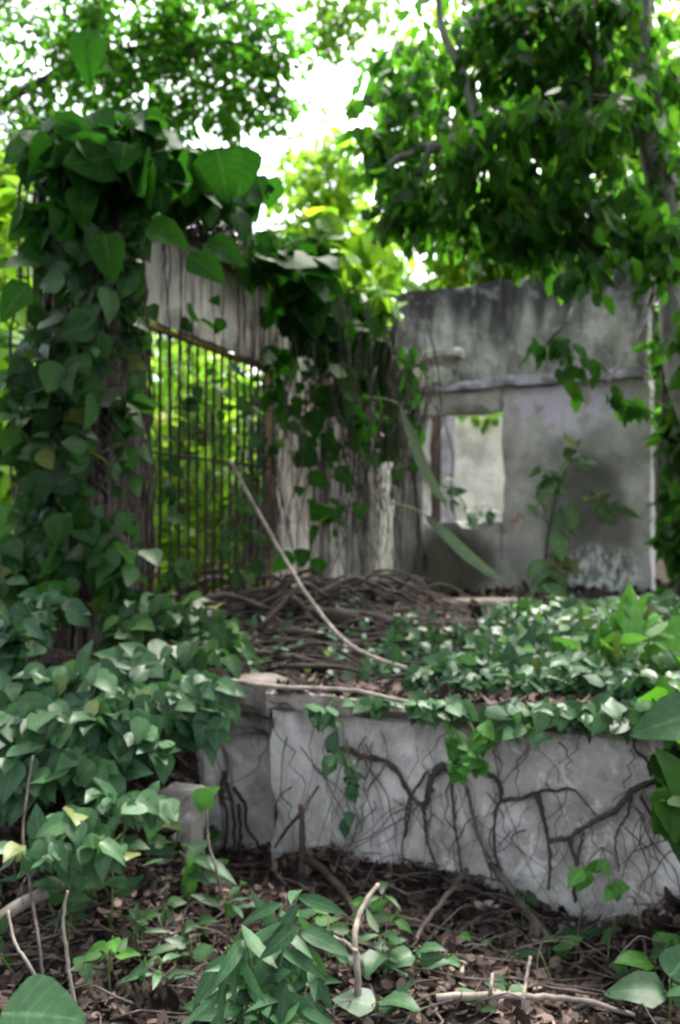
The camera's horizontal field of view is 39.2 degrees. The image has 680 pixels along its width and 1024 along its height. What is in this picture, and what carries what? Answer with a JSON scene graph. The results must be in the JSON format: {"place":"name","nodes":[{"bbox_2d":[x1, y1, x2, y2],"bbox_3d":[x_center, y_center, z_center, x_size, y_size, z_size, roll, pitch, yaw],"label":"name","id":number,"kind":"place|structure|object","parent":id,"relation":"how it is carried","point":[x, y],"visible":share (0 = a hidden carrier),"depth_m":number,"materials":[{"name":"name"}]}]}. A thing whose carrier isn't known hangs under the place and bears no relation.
{"place":"outdoors","nodes":[
{"label":"outdoors","id":0,"kind":"place"},
{"bbox_2d":[0,528,679,1023],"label":"ground","id":1,"kind":"structure","parent":0,"point":[152,1002],"depth_m":3.75,"materials":[{"name":"brown plant"}]},
{"bbox_2d":[7,910,35,974],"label":"dead twig","id":2,"kind":"object","parent":1,"relation":"on","point":[25,959],"visible":0.82,"depth_m":2.99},
{"bbox_2d":[0,128,48,537],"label":"broadleaf tree","id":3,"kind":"object","parent":1,"relation":"on","point":[8,173],"visible":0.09,"depth_m":8.72,"materials":[{"name":"green plant"}]},
{"bbox_2d":[21,755,43,974],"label":"dead twig","id":4,"kind":"object","parent":1,"relation":"on","point":[33,905],"visible":0.77,"depth_m":3.33,"materials":[{"name":"wood"}]},
{"bbox_2d":[0,974,87,1023],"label":"broad leaf","id":5,"kind":"object","parent":1,"relation":"on","point":[39,999],"visible":1,"depth_m":2.75,"materials":[{"name":"plant"}]},
{"bbox_2d":[0,584,90,690],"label":"ivy bush","id":6,"kind":"object","parent":1,"relation":"on","point":[26,630],"visible":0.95,"depth_m":4.59,"materials":[{"name":"green plant"}]},
{"bbox_2d":[0,870,109,921],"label":"dead branch","id":7,"kind":"object","parent":1,"relation":"on","point":[16,907],"visible":0.41,"depth_m":3.56,"materials":[{"name":"wood"}]},
{"bbox_2d":[28,861,91,916],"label":"seedling","id":8,"kind":"object","parent":1,"relation":"on","point":[51,883],"visible":0.23,"depth_m":3.62,"materials":[{"name":"green plant"}]},
{"bbox_2d":[61,890,76,1002],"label":"dead twig","id":9,"kind":"object","parent":1,"relation":"on","point":[71,987],"visible":0.88,"depth_m":3.01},
{"bbox_2d":[0,777,182,891],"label":"ivy bush","id":10,"kind":"object","parent":1,"relation":"on","point":[76,844],"visible":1,"depth_m":3.45,"materials":[{"name":"green plant"}]},
{"bbox_2d":[0,638,202,828],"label":"ivy bush","id":11,"kind":"object","parent":1,"relation":"on","point":[75,727],"visible":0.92,"depth_m":3.98,"materials":[{"name":"green plant"}]},
{"bbox_2d":[85,936,140,971],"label":"seedling","id":12,"kind":"object","parent":1,"relation":"on","point":[127,952],"visible":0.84,"depth_m":3.26,"materials":[{"name":"green plant"}]},
{"bbox_2d":[79,835,150,921],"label":"seedling","id":13,"kind":"object","parent":1,"relation":"on","point":[124,885],"visible":0.57,"depth_m":3.63,"materials":[{"name":"green plant"}]},
{"bbox_2d":[116,953,196,989],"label":"seedling","id":14,"kind":"object","parent":1,"relation":"on","point":[137,971],"visible":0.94,"depth_m":3.18,"materials":[{"name":"green plant"}]},
{"bbox_2d":[0,0,326,164],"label":"tall tree","id":15,"kind":"object","parent":1,"relation":"on","point":[172,42],"visible":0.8,"depth_m":11.47,"materials":[{"name":"green plant"}]},
{"bbox_2d":[94,573,258,679],"bbox_3d":[-0.800,0.610,4.803,0.642,0.582,0.888,1,-1,-41],"label":"ivy bush","id":16,"kind":"object","parent":1,"relation":"on","point":[225,645],"visible":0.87,"depth_m":4.81,"materials":[{"name":"green plant"}]},
{"bbox_2d":[158,780,205,854],"bbox_3d":[-0.713,1.487,4.228,0.190,0.536,0.330,0,-1,10],"label":"concrete step","id":17,"kind":"object","parent":1,"relation":"on","point":[191,819],"visible":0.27,"depth_m":4.17,"materials":[{"name":"concrete"}]},
{"bbox_2d":[154,770,195,780],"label":"dead branch","id":18,"kind":"object","parent":17,"relation":"on","point":[175,776],"visible":0.24,"depth_m":4.39,"materials":[{"name":"wood"}]},
{"bbox_2d":[127,655,247,785],"bbox_3d":[-0.789,0.904,4.260,0.609,0.495,0.605,1,-1,-43],"label":"ivy bush","id":19,"kind":"object","parent":1,"relation":"on","point":[191,711],"visible":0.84,"depth_m":4.18,"materials":[{"name":"green plant"}]},
{"bbox_2d":[140,840,236,884],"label":"seedling","id":20,"kind":"object","parent":1,"relation":"on","point":[199,847],"visible":0.69,"depth_m":3.88,"materials":[{"name":"green plant"}]},
{"bbox_2d":[181,854,196,900],"bbox_3d":[-0.609,1.478,3.842,0.068,0.219,0.029,0,-1,0],"label":"grass blade","id":21,"kind":"object","parent":1,"relation":"on","point":[188,883],"depth_m":3.85,"materials":[{"name":"green plant"}]},
{"bbox_2d":[165,936,215,967],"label":"seedling","id":22,"kind":"object","parent":1,"relation":"on","point":[203,951],"visible":0.92,"depth_m":3.42,"materials":[{"name":"green plant"}]},
{"bbox_2d":[145,335,262,592],"bbox_3d":[-1.564,-0.381,11.049,3.185,3.605,3.426,0,-1,0],"label":"broadleaf tree","id":23,"kind":"object","parent":1,"relation":"on","point":[165,529],"visible":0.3,"depth_m":10.53,"materials":[{"name":"green plant"}]},
{"bbox_2d":[192,786,219,813],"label":"ivy sprig","id":24,"kind":"object","parent":1,"relation":"on","point":[203,797],"visible":0.87,"depth_m":3.81,"materials":[{"name":"green plant"}]},
{"bbox_2d":[181,987,231,1010],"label":"seedling","id":25,"kind":"object","parent":1,"relation":"on","point":[188,1006],"visible":0.08,"depth_m":3.14,"materials":[{"name":"green plant"}]},
{"bbox_2d":[154,351,262,541],"bbox_3d":[-1.740,-0.573,12.511,2.479,3.524,2.122,0,-1,-34],"label":"broadleaf tree","id":26,"kind":"object","parent":1,"relation":"on","point":[225,397],"visible":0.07,"depth_m":12.17,"materials":[{"name":"green plant"}]},
{"bbox_2d":[204,808,222,899],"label":"dead twig","id":27,"kind":"object","parent":1,"relation":"on","point":[213,860],"visible":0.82,"depth_m":3.82,"materials":[{"name":"wood"}]},
{"bbox_2d":[48,198,379,644],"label":"ruined building","id":28,"kind":"structure","parent":1,"relation":"on","point":[156,289],"depth_m":7.07,"materials":[{"name":"paint"}]},
{"bbox_2d":[145,322,272,616],"bbox_3d":[-0.942,-0.063,6.894,0.238,2.280,2.151,0,-1,19],"label":"window","id":29,"kind":"structure","parent":28,"relation":"in","point":[156,328],"depth_m":7.44,"materials":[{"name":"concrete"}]},
{"bbox_2d":[0,31,462,657],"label":"climbing vine","id":30,"kind":"object","parent":28,"relation":"attached to","point":[70,365],"visible":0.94,"depth_m":5.51,"materials":[{"name":"green plant"}]},
{"bbox_2d":[365,397,447,509],"bbox_3d":[0.451,-0.449,7.070,0.671,0.873,0.195,0,-1,27],"label":"hanging leaf","id":31,"kind":"object","parent":30,"relation":"hanging from","point":[422,464],"visible":0.95,"depth_m":6.96,"materials":[{"name":"plant"}]},
{"bbox_2d":[406,259,407,342],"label":"hanging vine","id":32,"kind":"object","parent":30,"relation":"hanging from","point":[407,296],"visible":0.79,"depth_m":8.52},
{"bbox_2d":[389,502,503,582],"bbox_3d":[0.734,0.217,6.849,0.855,0.585,0.243,0,-1,19],"label":"hanging leaf","id":33,"kind":"object","parent":30,"relation":"hanging from","point":[457,545],"visible":1,"depth_m":6.76,"materials":[{"name":"plant"}]},
{"bbox_2d":[190,894,254,921],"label":"seedling","id":34,"kind":"object","parent":1,"relation":"on","point":[215,899],"visible":0.6,"depth_m":3.75,"materials":[{"name":"green plant"}]},
{"bbox_2d":[183,889,350,1023],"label":"lance leaved plant","id":35,"kind":"object","parent":1,"relation":"on","point":[241,977],"visible":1,"depth_m":2.84,"materials":[{"name":"green plant"}]},
{"bbox_2d":[274,785,319,894],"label":"dead twig","id":36,"kind":"object","parent":1,"relation":"on","point":[302,808],"visible":0.96,"depth_m":4.00,"materials":[{"name":"wood"}]},
{"bbox_2d":[255,649,342,673],"bbox_3d":[-0.356,0.798,5.098,0.792,0.122,0.182,0,-1,29],"label":"rotten log","id":37,"kind":"object","parent":1,"relation":"on","point":[281,656],"visible":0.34,"depth_m":4.97,"materials":[{"name":"wood"}]},
{"bbox_2d":[258,627,368,648],"bbox_3d":[-0.158,0.738,5.562,0.670,0.123,0.080,0,-1,16],"label":"rotten log","id":38,"kind":"object","parent":1,"relation":"on","point":[292,632],"visible":0.55,"depth_m":5.55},
{"bbox_2d":[223,592,407,629],"bbox_3d":[-0.498,0.694,6.937,0.585,0.195,2.792,0,-1,-30],"label":"rotten log","id":39,"kind":"object","parent":1,"relation":"on","point":[337,615],"visible":0.32,"depth_m":5.86,"materials":[{"name":"wood"}]},
{"bbox_2d":[296,908,338,925],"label":"seedling","id":40,"kind":"object","parent":1,"relation":"on","point":[320,920],"visible":0.42,"depth_m":3.68,"materials":[{"name":"green plant"}]},
{"bbox_2d":[305,852,364,932],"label":"dead branch","id":41,"kind":"object","parent":1,"relation":"on","point":[325,872],"visible":0.81,"depth_m":3.96,"materials":[{"name":"wood"}]},
{"bbox_2d":[0,801,677,1017],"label":"undergrowth","id":42,"kind":"object","parent":1,"relation":"on","point":[76,903],"depth_m":3.46,"materials":[{"name":"plant"}]},
{"bbox_2d":[0,593,679,1023],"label":"fallen twigs","id":43,"kind":"object","parent":1,"relation":"on","point":[58,657],"visible":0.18,"depth_m":3.68,"materials":[{"name":"wood"}]},
{"bbox_2d":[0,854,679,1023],"bbox_3d":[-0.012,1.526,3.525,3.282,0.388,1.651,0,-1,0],"label":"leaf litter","id":44,"kind":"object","parent":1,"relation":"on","point":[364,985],"visible":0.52,"depth_m":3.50,"materials":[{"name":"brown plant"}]},
{"bbox_2d":[263,111,416,294],"bbox_3d":[-0.191,-3.619,19.513,3.305,9.144,4.717,0,-1,-22],"label":"broadleaf tree","id":45,"kind":"object","parent":1,"relation":"on","point":[319,173],"visible":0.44,"depth_m":19.13,"materials":[{"name":"green plant"}]},
{"bbox_2d":[182,567,505,677],"bbox_3d":[-0.032,0.799,6.822,2.814,0.801,4.462,0,-1,0],"label":"root tangle","id":46,"kind":"object","parent":1,"relation":"on","point":[283,595],"visible":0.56,"depth_m":5.94,"materials":[{"name":"wood"}]},
{"bbox_2d":[333,883,379,1023],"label":"forked stick","id":47,"kind":"object","parent":1,"relation":"on","point":[353,946],"visible":0.9,"depth_m":3.14,"materials":[{"name":"wood"}]},
{"bbox_2d":[349,896,388,911],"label":"seedling","id":48,"kind":"object","parent":1,"relation":"on","point":[374,906],"visible":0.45,"depth_m":3.70,"materials":[{"name":"green plant"}]},
{"bbox_2d":[331,980,421,1023],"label":"seedling","id":49,"kind":"object","parent":1,"relation":"on","point":[363,1004],"visible":0.97,"depth_m":3.03,"materials":[{"name":"green plant"}]},
{"bbox_2d":[348,937,408,979],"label":"seedling","id":50,"kind":"object","parent":1,"relation":"on","point":[371,961],"visible":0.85,"depth_m":3.25,"materials":[{"name":"green plant"}]},
{"bbox_2d":[377,462,393,572],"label":"wall","id":51,"kind":"structure","parent":1,"relation":"on","point":[383,560],"depth_m":14.00,"materials":[{"name":"beige paint"}]},
{"bbox_2d":[364,914,439,935],"bbox_3d":[0.233,1.592,3.649,0.321,0.118,0.092,0,-1,-27],"label":"rotten log","id":52,"kind":"object","parent":1,"relation":"on","point":[369,928],"visible":0.32,"depth_m":3.66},
{"bbox_2d":[145,11,679,530],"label":"distant wood","id":53,"kind":"object","parent":1,"relation":"on","point":[413,283],"depth_m":25.33,"materials":[{"name":"plant"}]},
{"bbox_2d":[383,942,448,977],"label":"seedling","id":54,"kind":"object","parent":1,"relation":"on","point":[403,955],"visible":0.98,"depth_m":3.25,"materials":[{"name":"green plant"}]},
{"bbox_2d":[196,674,679,925],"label":"retaining wall","id":55,"kind":"structure","parent":1,"relation":"on","point":[597,767],"depth_m":4.12,"materials":[{"name":"concrete"}]},
{"bbox_2d":[219,771,258,854],"bbox_3d":[-0.485,1.484,4.605,0.258,0.452,0.028,0,-1,20],"label":"creeping root","id":56,"kind":"object","parent":55,"relation":"attached to","point":[237,793],"visible":0.88,"depth_m":4.61,"materials":[{"name":"brown plant"}]},
{"bbox_2d":[231,678,407,702],"bbox_3d":[-0.005,0.813,4.207,1.067,0.099,0.027,0,-1,19],"label":"liana","id":57,"kind":"object","parent":55,"relation":"on","point":[317,688],"visible":0.84,"depth_m":4.23,"materials":[{"name":"wood"}]},
{"bbox_2d":[301,694,350,778],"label":"ivy sprig","id":58,"kind":"object","parent":55,"relation":"attached to","point":[321,717],"visible":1,"depth_m":4.08,"materials":[{"name":"green plant"}]},
{"bbox_2d":[228,459,450,694],"bbox_3d":[-0.104,0.249,5.361,0.120,1.263,2.820,0,-1,-28],"label":"liana","id":59,"kind":"object","parent":55,"relation":"on","point":[317,608],"visible":0.8,"depth_m":5.51,"materials":[{"name":"wood"}]},
{"bbox_2d":[313,738,365,860],"bbox_3d":[-0.015,1.285,4.146,0.174,0.570,0.218,0,-1,-33],"label":"ivy sprig","id":60,"kind":"object","parent":55,"relation":"attached to","point":[352,795],"visible":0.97,"depth_m":4.10,"materials":[{"name":"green plant"}]},
{"bbox_2d":[326,746,446,871],"bbox_3d":[0.202,1.322,4.183,0.555,0.563,0.045,0,-1,21],"label":"creeping root","id":61,"kind":"object","parent":55,"relation":"attached to","point":[436,771],"visible":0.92,"depth_m":4.14,"materials":[{"name":"brown plant"}]},
{"bbox_2d":[214,717,679,914],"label":"rootlets","id":62,"kind":"object","parent":55,"relation":"attached to","point":[429,792],"visible":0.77,"depth_m":4.11,"materials":[{"name":"brown plant"}]},
{"bbox_2d":[443,763,479,880],"bbox_3d":[0.517,1.345,4.064,0.156,0.542,0.020,0,-1,20],"label":"creeping root","id":63,"kind":"object","parent":55,"relation":"attached to","point":[454,822],"visible":0.86,"depth_m":4.07,"materials":[{"name":"brown plant"}]},
{"bbox_2d":[261,714,678,910],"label":"rootlets","id":64,"kind":"object","parent":55,"relation":"attached to","point":[507,835],"visible":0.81,"depth_m":4.00,"materials":[{"name":"brown plant"}]},
{"bbox_2d":[444,720,497,787],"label":"ivy sprig","id":65,"kind":"object","parent":55,"relation":"attached to","point":[483,737],"visible":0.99,"depth_m":3.84,"materials":[{"name":"green plant"}]},
{"bbox_2d":[464,783,505,889],"bbox_3d":[0.607,1.348,4.035,0.202,0.472,0.021,0,-1,18],"label":"creeping root","id":66,"kind":"object","parent":55,"relation":"attached to","point":[475,826],"visible":0.81,"depth_m":4.04,"materials":[{"name":"brown plant"}]},
{"bbox_2d":[341,690,653,744],"bbox_3d":[0.660,0.825,3.901,1.351,0.228,0.295,0,-1,16],"label":"ivy sprig","id":67,"kind":"object","parent":55,"relation":"attached to","point":[622,718],"visible":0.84,"depth_m":3.86,"materials":[{"name":"green plant"}]},
{"bbox_2d":[487,771,595,889],"bbox_3d":[0.815,1.323,3.961,0.484,0.474,0.030,0,-1,20],"label":"creeping root","id":68,"kind":"object","parent":55,"relation":"attached to","point":[537,796],"visible":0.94,"depth_m":3.96,"materials":[{"name":"brown plant"}]},
{"bbox_2d":[494,706,592,751],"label":"ivy sprig","id":69,"kind":"object","parent":55,"relation":"attached to","point":[561,717],"visible":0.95,"depth_m":3.75,"materials":[{"name":"green plant"}]},
{"bbox_2d":[567,846,629,902],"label":"ivy sprig","id":70,"kind":"object","parent":55,"relation":"attached to","point":[583,878],"visible":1,"depth_m":3.60,"materials":[{"name":"green plant"}]},
{"bbox_2d":[547,739,666,902],"bbox_3d":[1.107,1.242,3.856,0.538,0.714,0.031,0,-1,20],"label":"creeping root","id":71,"kind":"object","parent":55,"relation":"attached to","point":[620,804],"visible":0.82,"depth_m":3.85,"materials":[{"name":"brown plant"}]},
{"bbox_2d":[410,867,468,948],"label":"dead branch","id":72,"kind":"object","parent":1,"relation":"on","point":[456,883],"visible":0.98,"depth_m":3.73,"materials":[{"name":"wood"}]},
{"bbox_2d":[280,0,611,211],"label":"feathery tree","id":73,"kind":"object","parent":1,"relation":"on","point":[328,39],"visible":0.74,"depth_m":17.79,"materials":[{"name":"green plant"}]},
{"bbox_2d":[435,954,462,972],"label":"seedling","id":74,"kind":"object","parent":1,"relation":"on","point":[453,960],"visible":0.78,"depth_m":3.26,"materials":[{"name":"green plant"}]},
{"bbox_2d":[239,588,679,699],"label":"ivy carpet","id":75,"kind":"object","parent":1,"relation":"on","point":[494,670],"visible":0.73,"depth_m":4.66,"materials":[{"name":"green plant"}]},
{"bbox_2d":[428,416,504,523],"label":"back room wall","id":76,"kind":"structure","parent":1,"relation":"on","point":[478,473],"depth_m":12.51,"materials":[{"name":"beige paint"}]},
{"bbox_2d":[456,413,500,435],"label":"weed","id":77,"kind":"object","parent":76,"relation":"on","point":[494,418],"visible":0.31,"depth_m":12.46,"materials":[{"name":"green plant"}]},
{"bbox_2d":[267,589,673,678],"bbox_3d":[1.478,0.725,5.660,3.322,0.363,2.048,0,-1,-31],"label":"young ivy","id":78,"kind":"object","parent":1,"relation":"on","point":[557,645],"visible":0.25,"depth_m":5.54,"materials":[{"name":"green plant"}]},
{"bbox_2d":[459,931,492,945],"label":"seedling","id":79,"kind":"object","parent":1,"relation":"on","point":[466,935],"visible":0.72,"depth_m":3.53,"materials":[{"name":"green plant"}]},
{"bbox_2d":[439,597,517,610],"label":"timber beam","id":80,"kind":"structure","parent":1,"relation":"on","point":[487,601],"depth_m":7.73,"materials":[{"name":"wood"}]},
{"bbox_2d":[473,900,500,909],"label":"dead branch","id":81,"kind":"object","parent":1,"relation":"on","point":[478,904],"visible":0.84,"depth_m":3.88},
{"bbox_2d":[370,171,608,288],"bbox_3d":[3.154,-3.015,17.826,5.286,7.939,3.962,0,-1,0],"label":"broadleaf tree","id":82,"kind":"object","parent":1,"relation":"on","point":[452,273],"visible":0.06,"depth_m":17.71,"materials":[{"name":"green plant"}]},
{"bbox_2d":[421,627,585,666],"bbox_3d":[0.861,0.794,4.773,0.921,0.389,0.861,0,-1,-11],"label":"shrub","id":83,"kind":"object","parent":1,"relation":"on","point":[435,658],"visible":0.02,"depth_m":4.89,"materials":[{"name":"green plant"}]},
{"bbox_2d":[482,974,526,991],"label":"seedling","id":84,"kind":"object","parent":1,"relation":"on","point":[502,986],"visible":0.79,"depth_m":3.21,"materials":[{"name":"green plant"}]},
{"bbox_2d":[335,0,679,428],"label":"broadleaf tree","id":85,"kind":"object","parent":1,"relation":"on","point":[575,128],"visible":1,"depth_m":7.04,"materials":[{"name":"green plant"}]},
{"bbox_2d":[642,278,643,381],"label":"hanging vine","id":86,"kind":"object","parent":85,"relation":"hanging from","point":[642,337],"visible":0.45,"depth_m":7.81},
{"bbox_2d":[383,268,655,593],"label":"ruined wall","id":87,"kind":"structure","parent":1,"relation":"on","point":[481,343],"depth_m":9.45,"materials":[{"name":"paint"}]},
{"bbox_2d":[440,474,501,529],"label":"weed","id":88,"kind":"object","parent":87,"relation":"on","point":[473,519],"visible":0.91,"depth_m":9.71,"materials":[{"name":"green plant"}]},
{"bbox_2d":[489,863,550,936],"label":"dead branch","id":89,"kind":"object","parent":1,"relation":"on","point":[505,881],"visible":0.74,"depth_m":3.86,"materials":[{"name":"wood"}]},
{"bbox_2d":[361,0,679,270],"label":"broadleaf tree","id":90,"kind":"object","parent":1,"relation":"on","point":[671,13],"visible":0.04,"depth_m":14.86,"materials":[{"name":"green plant"}]},
{"bbox_2d":[521,956,531,1012],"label":"dead twig","id":91,"kind":"object","parent":1,"relation":"on","point":[523,1003],"visible":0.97,"depth_m":3.04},
{"bbox_2d":[436,991,634,1016],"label":"dead branch","id":92,"kind":"object","parent":1,"relation":"on","point":[468,996],"visible":0.94,"depth_m":3.12,"materials":[{"name":"wood"}]},
{"bbox_2d":[485,973,493,1004],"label":"dead twig","id":93,"kind":"object","parent":92,"relation":"on","point":[490,990],"visible":0.93,"depth_m":3.04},
{"bbox_2d":[542,935,582,946],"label":"seedling","id":94,"kind":"object","parent":1,"relation":"on","point":[570,939],"visible":0.52,"depth_m":3.63,"materials":[{"name":"green plant"}]},
{"bbox_2d":[558,926,600,944],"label":"seedling","id":95,"kind":"object","parent":1,"relation":"on","point":[590,933],"visible":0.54,"depth_m":3.74,"materials":[{"name":"green plant"}]},
{"bbox_2d":[524,433,639,593],"bbox_3d":[2.225,0.136,8.899,1.137,1.815,0.563,0,-1,0],"label":"sapling","id":96,"kind":"object","parent":1,"relation":"on","point":[542,570],"visible":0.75,"depth_m":8.94,"materials":[{"name":"green plant"}]},
{"bbox_2d":[500,583,679,624],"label":"ivy bush","id":97,"kind":"object","parent":1,"relation":"on","point":[554,589],"visible":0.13,"depth_m":6.53,"materials":[{"name":"green plant"}]},
{"bbox_2d":[554,581,679,673],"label":"shrub","id":98,"kind":"object","parent":1,"relation":"on","point":[630,629],"visible":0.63,"depth_m":4.65,"materials":[{"name":"green plant"}]},
{"bbox_2d":[609,963,651,977],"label":"seedling","id":99,"kind":"object","parent":1,"relation":"on","point":[621,970],"visible":0.42,"depth_m":3.38,"materials":[{"name":"green plant"}]},
{"bbox_2d":[603,944,679,1018],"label":"seedling","id":100,"kind":"object","parent":1,"relation":"on","point":[647,988],"visible":0.98,"depth_m":3.20,"materials":[{"name":"green plant"}]},
{"bbox_2d":[612,932,679,972],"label":"seedling","id":101,"kind":"object","parent":1,"relation":"on","point":[635,958],"visible":0.45,"depth_m":3.38,"materials":[{"name":"green plant"}]},
{"bbox_2d":[626,894,679,983],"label":"dead leaves","id":102,"kind":"object","parent":1,"relation":"on","point":[660,924],"visible":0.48,"depth_m":3.54,"materials":[{"name":"brown plant"}]},
{"bbox_2d":[628,289,679,597],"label":"understory tree","id":103,"kind":"object","parent":1,"relation":"on","point":[665,438],"visible":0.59,"depth_m":8.14,"materials":[{"name":"green plant"}]},
{"bbox_2d":[629,693,679,740],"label":"broad leaf","id":104,"kind":"object","parent":1,"relation":"on","point":[659,719],"visible":1,"depth_m":3.59,"materials":[{"name":"plant"}]},
{"bbox_2d":[633,649,679,862],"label":"shrub","id":105,"kind":"object","parent":1,"relation":"on","point":[664,799],"visible":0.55,"depth_m":3.57,"materials":[{"name":"green plant"}]},
{"bbox_2d":[644,245,679,585],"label":"broadleaf tree","id":106,"kind":"object","parent":1,"relation":"on","point":[663,485],"visible":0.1,"depth_m":10.73,"materials":[{"name":"green plant"}]},
{"bbox_2d":[0,0,679,429],"label":"sky","id":107,"kind":"structure","parent":0,"point":[325,81],"materials":[{"name":"white"}]}
]}

